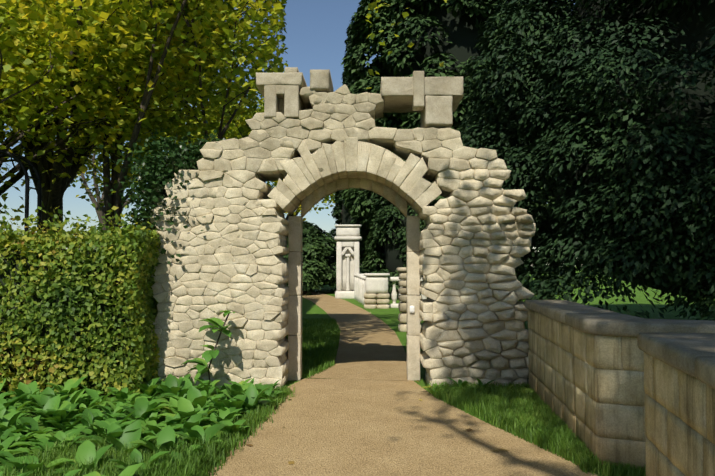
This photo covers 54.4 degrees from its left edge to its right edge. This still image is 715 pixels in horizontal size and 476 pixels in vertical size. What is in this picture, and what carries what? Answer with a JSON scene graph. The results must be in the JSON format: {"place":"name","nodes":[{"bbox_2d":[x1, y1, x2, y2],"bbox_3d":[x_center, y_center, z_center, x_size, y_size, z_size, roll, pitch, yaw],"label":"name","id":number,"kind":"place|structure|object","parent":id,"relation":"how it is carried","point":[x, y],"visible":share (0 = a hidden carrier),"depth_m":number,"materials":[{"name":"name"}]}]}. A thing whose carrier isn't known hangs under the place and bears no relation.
{"place":"outdoors","nodes":[
{"label":"outdoors","id":0,"kind":"place"},
{"bbox_2d":[0,0,576,265],"label":"sky","id":1,"kind":"structure","parent":0,"point":[316,35],"materials":[{"name":"blue"}]},
{"bbox_2d":[0,266,714,475],"bbox_3d":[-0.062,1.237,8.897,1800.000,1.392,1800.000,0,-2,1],"label":"lawn","id":2,"kind":"structure","parent":0,"point":[388,317],"depth_m":20.20,"materials":[{"name":"green plant"}]},
{"bbox_2d":[0,76,27,176],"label":"tree","id":3,"kind":"object","parent":2,"relation":"on","point":[23,144],"visible":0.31,"depth_m":10.91,"materials":[{"name":"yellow plant"}]},
{"bbox_2d":[0,149,41,235],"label":"iron rose arch","id":4,"kind":"structure","parent":2,"relation":"on","point":[15,157],"depth_m":9.58,"materials":[{"name":"black metal"}]},
{"bbox_2d":[0,203,160,396],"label":"hedge leaves","id":5,"kind":"object","parent":2,"relation":"on","point":[83,309],"visible":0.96,"depth_m":8.35,"materials":[{"name":"green plant"}]},
{"bbox_2d":[0,0,243,206],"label":"tree","id":6,"kind":"object","parent":2,"relation":"on","point":[90,28],"visible":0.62,"depth_m":9.58,"materials":[{"name":"green plant"}]},
{"bbox_2d":[0,0,249,216],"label":"tree","id":7,"kind":"object","parent":2,"relation":"on","point":[52,146],"visible":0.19,"depth_m":10.78,"materials":[{"name":"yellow plant"}]},
{"bbox_2d":[2,71,257,246],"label":"tree","id":8,"kind":"object","parent":2,"relation":"on","point":[100,212],"visible":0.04,"depth_m":42.27,"materials":[{"name":"green plant"}]},
{"bbox_2d":[0,0,287,195],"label":"tree","id":9,"kind":"object","parent":2,"relation":"on","point":[17,177],"visible":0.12,"depth_m":13.66,"materials":[{"name":"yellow plant"}]},
{"bbox_2d":[5,0,407,244],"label":"tree","id":10,"kind":"object","parent":2,"relation":"on","point":[52,199],"visible":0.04,"depth_m":12.15,"materials":[{"name":"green plant"}]},
{"bbox_2d":[181,310,234,383],"bbox_3d":[-1.819,1.413,8.646,0.638,1.025,0.466,-1,-3,26],"label":"leafy plant","id":11,"kind":"object","parent":2,"relation":"on","point":[202,367],"visible":0.98,"depth_m":8.64,"materials":[{"name":"green plant"}]},
{"bbox_2d":[163,89,277,187],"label":"tree","id":12,"kind":"object","parent":2,"relation":"on","point":[225,120],"visible":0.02,"depth_m":44.13,"materials":[{"name":"green plant"}]},
{"bbox_2d":[30,0,413,248],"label":"tree","id":13,"kind":"object","parent":2,"relation":"on","point":[265,51],"visible":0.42,"depth_m":10.47,"materials":[{"name":"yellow plant"}]},
{"bbox_2d":[5,0,446,158],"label":"tree","id":14,"kind":"object","parent":2,"relation":"on","point":[244,130],"visible":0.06,"depth_m":13.85,"materials":[{"name":"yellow plant"}]},
{"bbox_2d":[194,57,333,221],"bbox_3d":[-3.573,-2.921,32.156,9.925,10.586,11.879,0,-2,1],"label":"yellow tree","id":15,"kind":"object","parent":2,"relation":"on","point":[297,211],"depth_m":29.90,"materials":[{"name":"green plant"}]},
{"bbox_2d":[0,373,543,475],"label":"groundcover plants","id":16,"kind":"object","parent":2,"relation":"on","point":[190,406],"visible":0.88,"depth_m":6.66,"materials":[{"name":"green plant"}]},
{"bbox_2d":[283,221,336,295],"bbox_3d":[-2.607,0.946,29.900,5.432,3.414,5.558,0,-2,1],"label":"shrub","id":17,"kind":"object","parent":2,"relation":"on","point":[319,260],"visible":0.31,"depth_m":28.34,"materials":[{"name":"green plant"}]},
{"bbox_2d":[300,191,341,223],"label":"tree","id":18,"kind":"object","parent":2,"relation":"on","point":[328,197],"visible":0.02,"depth_m":54.12,"materials":[{"name":"green plant"}]},
{"bbox_2d":[0,317,645,475],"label":"grass","id":19,"kind":"structure","parent":2,"relation":"on","point":[493,406],"depth_m":6.23,"materials":[{"name":"green plant"}]},
{"bbox_2d":[148,67,535,388],"bbox_3d":[-0.186,-0.082,9.357,5.081,4.244,1.156,0,-2,1],"label":"stone archway","id":20,"kind":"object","parent":2,"relation":"on","point":[318,139],"visible":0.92,"depth_m":8.96,"materials":[{"name":"stone"}]},
{"bbox_2d":[98,120,236,263],"bbox_3d":[-2.525,-0.607,9.403,1.767,1.978,2.164,0,-2,1],"label":"ivy","id":21,"kind":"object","parent":20,"relation":"on","point":[161,174],"depth_m":9.10,"materials":[{"name":"green plant"}]},
{"bbox_2d":[410,306,414,312],"bbox_3d":[0.751,0.979,9.547,0.070,0.100,0.030,0,-2,1],"label":"sensor box","id":22,"kind":"object","parent":20,"relation":"attached to","point":[412,309],"visible":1,"depth_m":9.53,"materials":[{"name":"white plastic"}]},
{"bbox_2d":[334,225,361,298],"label":"stone pillar","id":23,"kind":"structure","parent":2,"relation":"on","point":[347,238],"depth_m":25.93,"materials":[{"name":"white stone"}]},
{"bbox_2d":[328,22,371,273],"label":"tree","id":24,"kind":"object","parent":2,"relation":"on","point":[344,217],"depth_m":41.86,"materials":[{"name":"green plant"}]},
{"bbox_2d":[354,274,365,304],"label":"garden wall","id":25,"kind":"structure","parent":2,"relation":"on","point":[359,286],"depth_m":24.16,"materials":[{"name":"stone"}]},
{"bbox_2d":[364,293,389,308],"bbox_3d":[0.605,1.985,21.868,0.826,0.528,0.826,0,-2,1],"label":"pedestal base","id":26,"kind":"object","parent":2,"relation":"on","point":[382,300],"visible":0.88,"depth_m":21.48,"materials":[{"name":"beige stone"}]},
{"bbox_2d":[364,273,389,293],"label":"pedestal block","id":27,"kind":"structure","parent":26,"relation":"on","point":[376,283],"depth_m":21.53,"materials":[{"name":"white stone"}]},
{"bbox_2d":[362,122,433,297],"bbox_3d":[1.794,-0.974,26.381,3.394,6.951,3.455,0,-2,1],"label":"tree","id":28,"kind":"object","parent":2,"relation":"on","point":[390,229],"visible":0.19,"depth_m":25.76,"materials":[{"name":"green plant"}]},
{"bbox_2d":[389,277,426,307],"bbox_3d":[2.385,1.721,21.844,2.802,1.002,0.302,0,-2,1],"label":"balustrade","id":29,"kind":"object","parent":2,"relation":"on","point":[394,294],"visible":0.12,"depth_m":21.78,"materials":[{"name":"white stone"}]},
{"bbox_2d":[396,267,421,331],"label":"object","id":30,"kind":"object","parent":2,"relation":"on","point":[402,307],"visible":0.38,"depth_m":15.44,"materials":[{"name":"stone"}]},
{"bbox_2d":[246,327,578,475],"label":"fallen leaves","id":31,"kind":"object","parent":2,"relation":"on","point":[292,462],"visible":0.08,"depth_m":6.05,"materials":[{"name":"brown plant"}]},
{"bbox_2d":[341,0,564,269],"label":"tree","id":32,"kind":"object","parent":2,"relation":"on","point":[436,32],"visible":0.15,"depth_m":27.02,"materials":[{"name":"green plant"}]},
{"bbox_2d":[457,0,714,320],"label":"tree","id":33,"kind":"object","parent":2,"relation":"on","point":[621,133],"visible":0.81,"depth_m":9.49,"materials":[{"name":"green plant"}]},
{"bbox_2d":[525,300,714,475],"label":"block wall","id":34,"kind":"structure","parent":2,"relation":"on","point":[613,386],"depth_m":5.26,"materials":[{"name":"beige stone"}]},
{"bbox_2d":[208,291,597,475],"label":"path gravel","id":35,"kind":"structure","parent":0,"point":[364,410],"depth_m":6.60,"materials":[{"name":"beige gravel"}]}
]}

